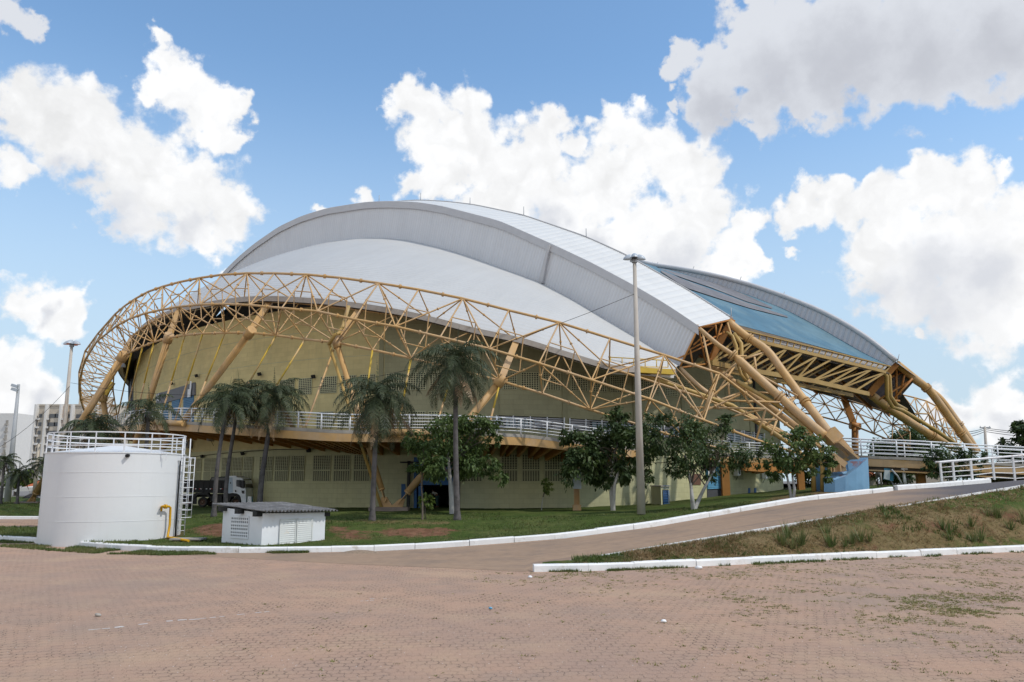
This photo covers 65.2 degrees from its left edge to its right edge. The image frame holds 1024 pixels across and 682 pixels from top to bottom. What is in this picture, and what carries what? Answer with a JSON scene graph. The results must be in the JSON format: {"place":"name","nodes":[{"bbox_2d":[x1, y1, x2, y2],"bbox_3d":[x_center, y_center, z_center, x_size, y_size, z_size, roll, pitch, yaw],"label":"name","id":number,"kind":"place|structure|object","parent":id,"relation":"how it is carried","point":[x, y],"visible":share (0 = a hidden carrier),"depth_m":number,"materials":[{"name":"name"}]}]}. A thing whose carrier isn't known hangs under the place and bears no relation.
{"place":"outdoors","nodes":[
{"label":"outdoors","id":0,"kind":"place"},
{"bbox_2d":[0,497,39,515],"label":"lawn","id":1,"kind":"structure","parent":0,"point":[13,499],"depth_m":81.60,"materials":[{"name":"green plant"}]},
{"bbox_2d":[0,450,22,503],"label":"palm tree","id":2,"kind":"object","parent":1,"relation":"on","point":[6,462],"visible":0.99,"depth_m":85.77,"materials":[{"name":"green plant"}]},
{"bbox_2d":[4,384,19,501],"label":"floodlight mast","id":3,"kind":"object","parent":1,"relation":"on","point":[7,494],"visible":0.88,"depth_m":91.32,"materials":[{"name":"metal"}]},
{"bbox_2d":[2,460,35,503],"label":"palm tree","id":4,"kind":"object","parent":1,"relation":"on","point":[16,474],"visible":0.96,"depth_m":85.49,"materials":[{"name":"green plant"}]},
{"bbox_2d":[25,457,43,481],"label":"palm tree","id":5,"kind":"object","parent":1,"relation":"on","point":[39,466],"visible":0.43,"depth_m":85.52,"materials":[{"name":"green plant"}]},
{"bbox_2d":[32,443,40,490],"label":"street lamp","id":6,"kind":"object","parent":1,"relation":"on","point":[35,481],"visible":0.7,"depth_m":110.41,"materials":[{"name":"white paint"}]},
{"bbox_2d":[341,550,379,553],"bbox_3d":[-7.282,10.111,38.451,2.056,0.130,1.100,0,-10,0],"label":"dirt heap","id":7,"kind":"object","parent":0,"point":[359,551],"visible":1,"depth_m":38.16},
{"bbox_2d":[12,481,908,496],"bbox_3d":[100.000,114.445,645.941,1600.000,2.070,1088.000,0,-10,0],"label":"street","id":8,"kind":"structure","parent":0,"point":[23,493],"depth_m":157.24,"materials":[{"name":"grey asphalt"}]},
{"bbox_2d":[0,468,40,495],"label":"round tree","id":9,"kind":"object","parent":8,"relation":"on","point":[22,484],"visible":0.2,"depth_m":131.97,"materials":[{"name":"green plant"}]},
{"bbox_2d":[0,484,1023,681],"bbox_3d":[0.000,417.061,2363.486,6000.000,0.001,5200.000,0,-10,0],"label":"pavement","id":10,"kind":"structure","parent":0,"point":[52,603],"depth_m":19.52,"materials":[{"name":"beige brick"}]},
{"bbox_2d":[0,413,33,486],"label":"white tower","id":11,"kind":"structure","parent":10,"relation":"on","point":[23,442],"depth_m":300.25,"materials":[{"name":"grey concrete"}]},
{"bbox_2d":[0,516,38,518],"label":"kerb strip","id":12,"kind":"object","parent":10,"relation":"on","point":[18,517],"visible":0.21,"depth_m":72.36,"materials":[{"name":"white concrete"}]},
{"bbox_2d":[60,340,80,450],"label":"lamp post","id":13,"kind":"object","parent":10,"relation":"on","point":[71,343],"visible":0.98,"depth_m":66.29,"materials":[{"name":"metal"}]},
{"bbox_2d":[28,396,129,479],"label":"apartment block","id":14,"kind":"structure","parent":10,"relation":"on","point":[50,419],"depth_m":260.18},
{"bbox_2d":[54,405,127,449],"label":"palm tree","id":15,"kind":"object","parent":10,"relation":"on","point":[97,424],"visible":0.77,"depth_m":59.35,"materials":[{"name":"green plant"}]},
{"bbox_2d":[36,431,195,546],"bbox_3d":[-21.687,8.523,45.917,9.644,6.240,7.482,0,-10,0],"label":"water tank","id":16,"kind":"object","parent":10,"relation":"on","point":[116,492],"visible":0.97,"depth_m":42.97,"materials":[{"name":"white metal"}]},
{"bbox_2d":[0,487,893,552],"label":"kerb strip","id":17,"kind":"object","parent":10,"relation":"on","point":[428,545],"visible":0.57,"depth_m":40.41,"materials":[{"name":"white concrete"}]},
{"bbox_2d":[0,539,1023,572],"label":"verge grass","id":18,"kind":"structure","parent":10,"relation":"on","point":[80,549],"depth_m":37.80,"materials":[{"name":"green plant"}]},
{"bbox_2d":[239,558,1023,681],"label":"paving weeds","id":19,"kind":"object","parent":10,"relation":"on","point":[931,610],"visible":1,"depth_m":22.91,"materials":[{"name":"green plant"}]},
{"bbox_2d":[533,545,1023,571],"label":"kerb strip","id":20,"kind":"object","parent":10,"relation":"on","point":[723,561],"visible":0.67,"depth_m":33.63,"materials":[{"name":"white concrete"}]},
{"bbox_2d":[573,485,1023,559],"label":"kerb strip","id":21,"kind":"object","parent":10,"relation":"on","point":[795,523],"visible":0.18,"depth_m":37.39,"materials":[{"name":"white concrete"}]},
{"bbox_2d":[0,0,1023,480],"label":"sky","id":22,"kind":"structure","parent":0,"point":[861,162],"materials":[{"name":"blue"}]},
{"bbox_2d":[0,476,1023,546],"bbox_3d":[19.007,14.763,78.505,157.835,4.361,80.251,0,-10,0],"label":"lawn","id":23,"kind":"structure","parent":0,"point":[353,531],"depth_m":49.39,"materials":[{"name":"green plant"}]},
{"bbox_2d":[112,384,183,448],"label":"palm tree","id":24,"kind":"object","parent":23,"relation":"on","point":[149,413],"visible":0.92,"depth_m":59.70,"materials":[{"name":"green plant"}]},
{"bbox_2d":[169,537,206,539],"bbox_3d":[-17.395,10.633,43.011,1.700,0.080,0.900,0,-10,0],"label":"concrete cover","id":25,"kind":"object","parent":23,"relation":"on","point":[193,538],"visible":0.86,"depth_m":42.66,"materials":[{"name":"beige concrete"}]},
{"bbox_2d":[183,476,252,506],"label":"dump truck","id":26,"kind":"object","parent":23,"relation":"on","point":[240,488],"visible":0.69,"depth_m":69.43,"materials":[{"name":"black paint"}]},
{"bbox_2d":[185,381,262,516],"bbox_3d":[-20.390,7.513,56.936,5.185,10.125,4.570,7,-12,-35],"label":"palm tree","id":27,"kind":"object","parent":23,"relation":"on","point":[227,399],"visible":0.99,"depth_m":56.96,"materials":[{"name":"green plant"}]},
{"bbox_2d":[207,374,273,512],"bbox_3d":[-20.489,7.413,59.361,4.435,10.888,4.868,6,-12,-32],"label":"palm tree","id":28,"kind":"object","parent":23,"relation":"on","point":[232,387],"visible":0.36,"depth_m":59.41,"materials":[{"name":"green plant"}]},
{"bbox_2d":[232,367,310,501],"bbox_3d":[-18.092,7.397,59.639,5.797,10.950,5.852,0,-10,0],"label":"palm tree","id":29,"kind":"object","parent":23,"relation":"on","point":[267,415],"visible":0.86,"depth_m":59.10,"materials":[{"name":"green plant"}]},
{"bbox_2d":[212,502,337,544],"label":"pump shed","id":30,"kind":"structure","parent":23,"relation":"on","point":[262,523],"depth_m":41.16,"materials":[{"name":"paint"}]},
{"bbox_2d":[279,518,296,543],"bbox_3d":[-11.452,9.778,40.823,0.904,1.400,0.075,9,-13,-42],"label":"louvre door","id":31,"kind":"structure","parent":30,"relation":"in","point":[287,527],"depth_m":40.82,"materials":[{"name":"metal"}]},
{"bbox_2d":[296,518,312,542],"bbox_3d":[-10.751,9.890,41.461,0.904,1.400,0.075,9,-13,-42],"label":"louvre door","id":32,"kind":"structure","parent":30,"relation":"in","point":[304,530],"depth_m":41.45,"materials":[{"name":"metal"}]},
{"bbox_2d":[330,362,421,520],"bbox_3d":[-8.586,6.200,50.280,5.454,10.298,5.845,0,-10,0],"label":"palm tree","id":33,"kind":"object","parent":23,"relation":"on","point":[376,414],"visible":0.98,"depth_m":49.90,"materials":[{"name":"green plant"}]},
{"bbox_2d":[402,435,449,519],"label":"young tree","id":34,"kind":"object","parent":23,"relation":"on","point":[428,467],"visible":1,"depth_m":50.15,"materials":[{"name":"green plant"}]},
{"bbox_2d":[417,492,434,518],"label":"sapling","id":35,"kind":"object","parent":23,"relation":"on","point":[426,502],"visible":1,"depth_m":50.43,"materials":[{"name":"green plant"}]},
{"bbox_2d":[404,330,502,519],"bbox_3d":[-3.670,5.109,50.483,5.735,12.528,5.641,-8,-13,38],"label":"palm tree","id":36,"kind":"object","parent":23,"relation":"on","point":[452,373],"visible":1,"depth_m":50.28,"materials":[{"name":"green plant"}]},
{"bbox_2d":[398,411,508,513],"bbox_3d":[-4.046,8.418,55.404,7.297,7.308,5.102,6,-11,-29],"label":"leafy tree","id":37,"kind":"object","parent":23,"relation":"on","point":[469,448],"visible":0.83,"depth_m":55.15,"materials":[{"name":"green plant"}]},
{"bbox_2d":[14,193,980,510],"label":"arena","id":38,"kind":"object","parent":23,"relation":"on","point":[330,297],"visible":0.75,"depth_m":70.64,"materials":[{"name":"green paint"}]},
{"bbox_2d":[172,399,179,420],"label":"roller door","id":39,"kind":"structure","parent":38,"relation":"in","point":[175,404],"depth_m":82.96,"materials":[{"name":"blue metal"}]},
{"bbox_2d":[183,395,193,421],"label":"roller door","id":40,"kind":"structure","parent":38,"relation":"in","point":[188,401],"depth_m":80.77,"materials":[{"name":"blue metal"}]},
{"bbox_2d":[195,458,201,470],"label":"window","id":41,"kind":"structure","parent":38,"relation":"in","point":[198,462],"depth_m":77.43,"materials":[{"name":"green paint"}]},
{"bbox_2d":[203,458,210,470],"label":"window","id":42,"kind":"structure","parent":38,"relation":"in","point":[207,461],"depth_m":76.25,"materials":[{"name":"green paint"}]},
{"bbox_2d":[221,457,231,470],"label":"window","id":43,"kind":"structure","parent":38,"relation":"in","point":[224,460],"depth_m":74.28,"materials":[{"name":"green paint"}]},
{"bbox_2d":[232,457,242,470],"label":"window","id":44,"kind":"structure","parent":38,"relation":"in","point":[237,462],"depth_m":73.09,"materials":[{"name":"green paint"}]},
{"bbox_2d":[243,457,253,470],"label":"window","id":45,"kind":"structure","parent":38,"relation":"in","point":[248,461],"depth_m":72.15,"materials":[{"name":"green paint"}]},
{"bbox_2d":[258,471,272,480],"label":"window","id":46,"kind":"structure","parent":38,"relation":"in","point":[268,474],"depth_m":70.45,"materials":[{"name":"green paint"}]},
{"bbox_2d":[259,456,272,470],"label":"window","id":47,"kind":"structure","parent":38,"relation":"in","point":[269,465],"depth_m":70.67,"materials":[{"name":"green paint"}]},
{"bbox_2d":[274,456,288,469],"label":"window","id":48,"kind":"structure","parent":38,"relation":"in","point":[281,462],"depth_m":69.81,"materials":[{"name":"green paint"}]},
{"bbox_2d":[274,471,288,480],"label":"window","id":49,"kind":"structure","parent":38,"relation":"in","point":[278,475],"depth_m":69.62,"materials":[{"name":"green paint"}]},
{"bbox_2d":[290,471,304,480],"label":"window","id":50,"kind":"structure","parent":38,"relation":"in","point":[294,475],"depth_m":68.73,"materials":[{"name":"green paint"}]},
{"bbox_2d":[291,456,304,469],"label":"window","id":51,"kind":"structure","parent":38,"relation":"in","point":[297,462],"depth_m":68.91,"materials":[{"name":"green paint"}]},
{"bbox_2d":[298,378,311,394],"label":"window","id":52,"kind":"structure","parent":38,"relation":"in","point":[306,383],"depth_m":69.85,"materials":[{"name":"green paint"}]},
{"bbox_2d":[312,471,330,480],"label":"window","id":53,"kind":"structure","parent":38,"relation":"in","point":[316,475],"depth_m":67.61,"materials":[{"name":"green paint"}]},
{"bbox_2d":[313,455,330,469],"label":"window","id":54,"kind":"structure","parent":38,"relation":"in","point":[320,462],"depth_m":67.80,"materials":[{"name":"green paint"}]},
{"bbox_2d":[316,411,333,427],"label":"window","id":55,"kind":"structure","parent":38,"relation":"in","point":[330,417],"depth_m":68.35,"materials":[{"name":"green paint"}]},
{"bbox_2d":[320,376,336,393],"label":"window","id":56,"kind":"structure","parent":38,"relation":"in","point":[328,380],"depth_m":68.78,"materials":[{"name":"green paint"}]},
{"bbox_2d":[333,470,349,480],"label":"window","id":57,"kind":"structure","parent":38,"relation":"in","point":[338,475],"depth_m":66.83,"materials":[{"name":"beige paint"}]},
{"bbox_2d":[333,455,350,469],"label":"window","id":58,"kind":"structure","parent":38,"relation":"in","point":[341,462],"depth_m":67.01,"materials":[{"name":"beige paint"}]},
{"bbox_2d":[337,411,353,427],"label":"window","id":59,"kind":"structure","parent":38,"relation":"in","point":[346,424],"depth_m":67.61,"materials":[{"name":"beige paint"}]},
{"bbox_2d":[353,455,369,469],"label":"window","id":60,"kind":"structure","parent":38,"relation":"in","point":[359,462],"depth_m":66.44,"materials":[{"name":"beige paint"}]},
{"bbox_2d":[353,470,369,480],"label":"window","id":61,"kind":"structure","parent":38,"relation":"in","point":[358,475],"depth_m":66.19,"materials":[{"name":"beige paint"}]},
{"bbox_2d":[359,374,375,390],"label":"window","id":62,"kind":"structure","parent":38,"relation":"in","point":[363,375],"depth_m":67.43,"materials":[{"name":"green paint"}]},
{"bbox_2d":[386,373,403,390],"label":"window","id":63,"kind":"structure","parent":38,"relation":"in","point":[398,381],"depth_m":66.71,"materials":[{"name":"green paint"}]},
{"bbox_2d":[401,484,423,507],"bbox_3d":[-8.091,12.583,64.807,1.856,1.966,0.572,0,-10,0],"label":"side door","id":64,"kind":"structure","parent":38,"relation":"in","point":[402,485],"depth_m":64.95,"materials":[{"name":"blue paint"}]},
{"bbox_2d":[407,411,425,428],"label":"window","id":65,"kind":"structure","parent":38,"relation":"in","point":[417,412],"depth_m":65.79,"materials":[{"name":"beige paint"}]},
{"bbox_2d":[408,372,425,389],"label":"window","id":66,"kind":"structure","parent":38,"relation":"in","point":[413,379],"depth_m":66.36,"materials":[{"name":"green paint"}]},
{"bbox_2d":[417,463,447,484],"bbox_3d":[-6.381,10.772,64.878,2.731,1.786,0.121,-1,-10,8],"label":"roller door","id":67,"kind":"structure","parent":38,"relation":"in","point":[428,482],"depth_m":64.69,"materials":[{"name":"blue paint"}]},
{"bbox_2d":[428,411,445,427],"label":"window","id":68,"kind":"structure","parent":38,"relation":"in","point":[429,412],"depth_m":65.61,"materials":[{"name":"green paint"}]},
{"bbox_2d":[501,454,517,468],"bbox_3d":[-0.210,9.789,64.842,1.363,1.230,0.085,1,-10,-5],"label":"window","id":69,"kind":"structure","parent":38,"relation":"in","point":[510,462],"depth_m":64.82,"materials":[{"name":"green paint"}]},
{"bbox_2d":[501,470,517,480],"bbox_3d":[-0.210,10.887,64.650,1.363,0.900,0.085,1,-10,-5],"label":"window","id":70,"kind":"structure","parent":38,"relation":"in","point":[513,474],"depth_m":64.64,"materials":[{"name":"green paint"}]},
{"bbox_2d":[503,372,516,389],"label":"window","id":71,"kind":"structure","parent":38,"relation":"in","point":[513,379],"depth_m":65.97,"materials":[{"name":"green paint"}]},
{"bbox_2d":[521,372,538,389],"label":"window","id":72,"kind":"structure","parent":38,"relation":"in","point":[530,380],"depth_m":66.16,"materials":[{"name":"green paint"}]},
{"bbox_2d":[496,415,564,428],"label":"railing","id":73,"kind":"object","parent":38,"relation":"in","point":[551,419],"depth_m":65.58,"materials":[{"name":"white metal"}]},
{"bbox_2d":[522,454,539,469],"bbox_3d":[1.535,9.824,65.040,1.502,1.230,0.085,1,-10,-8],"label":"window","id":74,"kind":"structure","parent":38,"relation":"in","point":[527,463],"depth_m":64.99,"materials":[{"name":"green paint"}]},
{"bbox_2d":[522,470,539,480],"bbox_3d":[1.535,10.922,64.847,1.502,0.900,0.085,1,-10,-8],"label":"window","id":75,"kind":"structure","parent":38,"relation":"in","point":[527,475],"depth_m":64.82,"materials":[{"name":"green paint"}]},
{"bbox_2d":[543,372,560,389],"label":"window","id":76,"kind":"structure","parent":38,"relation":"in","point":[550,386],"depth_m":66.45,"materials":[{"name":"green paint"}]},
{"bbox_2d":[544,454,562,469],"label":"window","id":77,"kind":"structure","parent":38,"relation":"in","point":[553,463],"depth_m":65.33,"materials":[{"name":"green paint"}]},
{"bbox_2d":[544,470,562,480],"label":"window","id":78,"kind":"structure","parent":38,"relation":"in","point":[549,474],"depth_m":65.14,"materials":[{"name":"green paint"}]},
{"bbox_2d":[571,373,587,390],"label":"window","id":79,"kind":"structure","parent":38,"relation":"in","point":[583,383],"depth_m":67.06,"materials":[{"name":"yellow paint"}]},
{"bbox_2d":[590,374,606,391],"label":"window","id":80,"kind":"structure","parent":38,"relation":"in","point":[596,386],"depth_m":67.65,"materials":[{"name":"yellow paint"}]},
{"bbox_2d":[569,418,634,432],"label":"railing","id":81,"kind":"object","parent":38,"relation":"in","point":[581,422],"depth_m":66.62,"materials":[{"name":"white metal"}]},
{"bbox_2d":[610,375,625,392],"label":"window","id":82,"kind":"structure","parent":38,"relation":"in","point":[618,381],"depth_m":68.33,"materials":[{"name":"green paint"}]},
{"bbox_2d":[641,379,649,394],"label":"window","id":83,"kind":"structure","parent":38,"relation":"in","point":[644,384],"depth_m":69.59,"materials":[{"name":"green paint"}]},
{"bbox_2d":[665,379,677,396],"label":"window","id":84,"kind":"structure","parent":38,"relation":"in","point":[668,392],"depth_m":71.17,"materials":[{"name":"green paint"}]},
{"bbox_2d":[707,476,720,488],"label":"roller door","id":85,"kind":"structure","parent":38,"relation":"in","point":[718,485],"depth_m":73.48,"materials":[{"name":"blue metal"}]},
{"bbox_2d":[707,489,721,497],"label":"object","id":86,"kind":"structure","parent":38,"relation":"in","point":[710,492],"depth_m":73.16,"materials":[{"name":"grey"}]},
{"bbox_2d":[725,429,742,441],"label":"window","id":87,"kind":"structure","parent":38,"relation":"in","point":[735,437],"depth_m":77.11,"materials":[{"name":"grey glass"}]},
{"bbox_2d":[743,430,764,444],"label":"window","id":88,"kind":"structure","parent":38,"relation":"in","point":[760,436],"depth_m":80.61,"materials":[{"name":"grey glass"}]},
{"bbox_2d":[540,478,553,509],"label":"sapling","id":89,"kind":"object","parent":23,"relation":"on","point":[546,488],"visible":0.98,"depth_m":59.96,"materials":[{"name":"green plant"}]},
{"bbox_2d":[554,405,654,510],"bbox_3d":[7.003,8.492,58.142,8.164,7.800,4.852,0,-10,0],"label":"leafy tree","id":90,"kind":"object","parent":23,"relation":"on","point":[615,438],"visible":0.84,"depth_m":57.49,"materials":[{"name":"green plant"}]},
{"bbox_2d":[623,253,645,513],"bbox_3d":[7.979,2.511,50.839,1.186,16.621,1.157,9,-13,-42],"label":"lamp post","id":91,"kind":"object","parent":23,"relation":"on","point":[633,258],"visible":1,"depth_m":50.43,"materials":[{"name":"concrete"}]},
{"bbox_2d":[74,294,633,394],"bbox_3d":[-14.321,0.980,58.811,46.982,5.453,0.030,-3,-10,19],"label":"cable","id":92,"kind":"object","parent":91,"relation":"attached to","point":[391,373],"visible":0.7,"depth_m":56.22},
{"bbox_2d":[650,485,669,504],"bbox_3d":[12.095,12.781,65.154,1.341,2.020,5.041,1,-10,-6],"label":"gate kiosk","id":93,"kind":"object","parent":23,"relation":"on","point":[660,495],"visible":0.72,"depth_m":63.79,"materials":[{"name":"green paint"}]},
{"bbox_2d":[662,485,669,503],"bbox_3d":[12.271,12.525,63.688,0.092,2.020,1.465,-6,-11,29],"label":"doorway","id":94,"kind":"structure","parent":93,"relation":"in","point":[666,497],"depth_m":63.63,"materials":[{"name":"blue paint"}]},
{"bbox_2d":[625,409,764,508],"bbox_3d":[11.914,7.931,52.867,8.774,6.757,5.661,4,-11,-22],"label":"leafy tree","id":95,"kind":"object","parent":23,"relation":"on","point":[701,458],"visible":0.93,"depth_m":52.67,"materials":[{"name":"green plant"}]},
{"bbox_2d":[757,424,840,497],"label":"leafy tree","id":96,"kind":"object","parent":23,"relation":"on","point":[813,456],"visible":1,"depth_m":50.93,"materials":[{"name":"green plant"}]},
{"bbox_2d":[794,469,810,486],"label":"round tree","id":97,"kind":"object","parent":23,"relation":"on","point":[808,481],"visible":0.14,"depth_m":106.17,"materials":[{"name":"green plant"}]},
{"bbox_2d":[870,472,915,484],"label":"round tree","id":98,"kind":"object","parent":23,"relation":"on","point":[896,480],"visible":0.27,"depth_m":98.17,"materials":[{"name":"green plant"}]},
{"bbox_2d":[883,468,902,484],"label":"leaning sign box","id":99,"kind":"object","parent":23,"relation":"on","point":[888,475],"visible":0.8,"depth_m":65.62,"materials":[{"name":"metal"}]},
{"bbox_2d":[865,425,942,482],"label":"round tree","id":100,"kind":"object","parent":23,"relation":"on","point":[915,435],"visible":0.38,"depth_m":148.03,"materials":[{"name":"green plant"}]},
{"bbox_2d":[799,438,1023,484],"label":"footbridge","id":101,"kind":"object","parent":23,"relation":"on","point":[904,465],"visible":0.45,"depth_m":65.61,"materials":[{"name":"white metal"}]},
{"bbox_2d":[910,475,946,483],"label":"beige wall","id":102,"kind":"structure","parent":23,"relation":"on","point":[929,480],"depth_m":110.19,"materials":[{"name":"beige paint"}]},
{"bbox_2d":[919,442,988,480],"bbox_3d":[34.807,9.795,63.158,5.209,3.698,2.655,-2,-10,12],"label":"shrub","id":103,"kind":"object","parent":23,"relation":"on","point":[932,465],"visible":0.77,"depth_m":62.91,"materials":[{"name":"green plant"}]},
{"bbox_2d":[935,454,1023,481],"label":"handrail","id":104,"kind":"object","parent":23,"relation":"on","point":[992,463],"visible":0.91,"depth_m":56.52,"materials":[{"name":"white metal"}]},
{"bbox_2d":[993,419,1023,463],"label":"leafy tree","id":105,"kind":"object","parent":23,"relation":"on","point":[1017,429],"visible":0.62,"depth_m":87.01,"materials":[{"name":"green plant"}]},
{"bbox_2d":[194,480,1023,571],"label":"road","id":106,"kind":"structure","parent":0,"point":[521,556],"depth_m":38.13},
{"bbox_2d":[893,478,990,490],"bbox_3d":[29.366,9.868,54.337,9.702,1.064,0.373,5,-11,-26],"label":"kerb strip","id":107,"kind":"object","parent":106,"relation":"on","point":[937,484],"visible":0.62,"depth_m":54.03,"materials":[{"name":"white concrete"}]},
{"bbox_2d":[542,484,1023,563],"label":"grass bank","id":108,"kind":"structure","parent":0,"point":[1010,508],"depth_m":38.40,"materials":[{"name":"green plant"}]},
{"bbox_2d":[622,484,1023,561],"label":"dry straw","id":109,"kind":"object","parent":108,"relation":"on","point":[656,548],"visible":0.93,"depth_m":37.06,"materials":[{"name":"brown plant"}]},
{"bbox_2d":[772,503,1023,548],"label":"tall weeds","id":110,"kind":"object","parent":108,"relation":"on","point":[829,541],"visible":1,"depth_m":36.65,"materials":[{"name":"green plant"}]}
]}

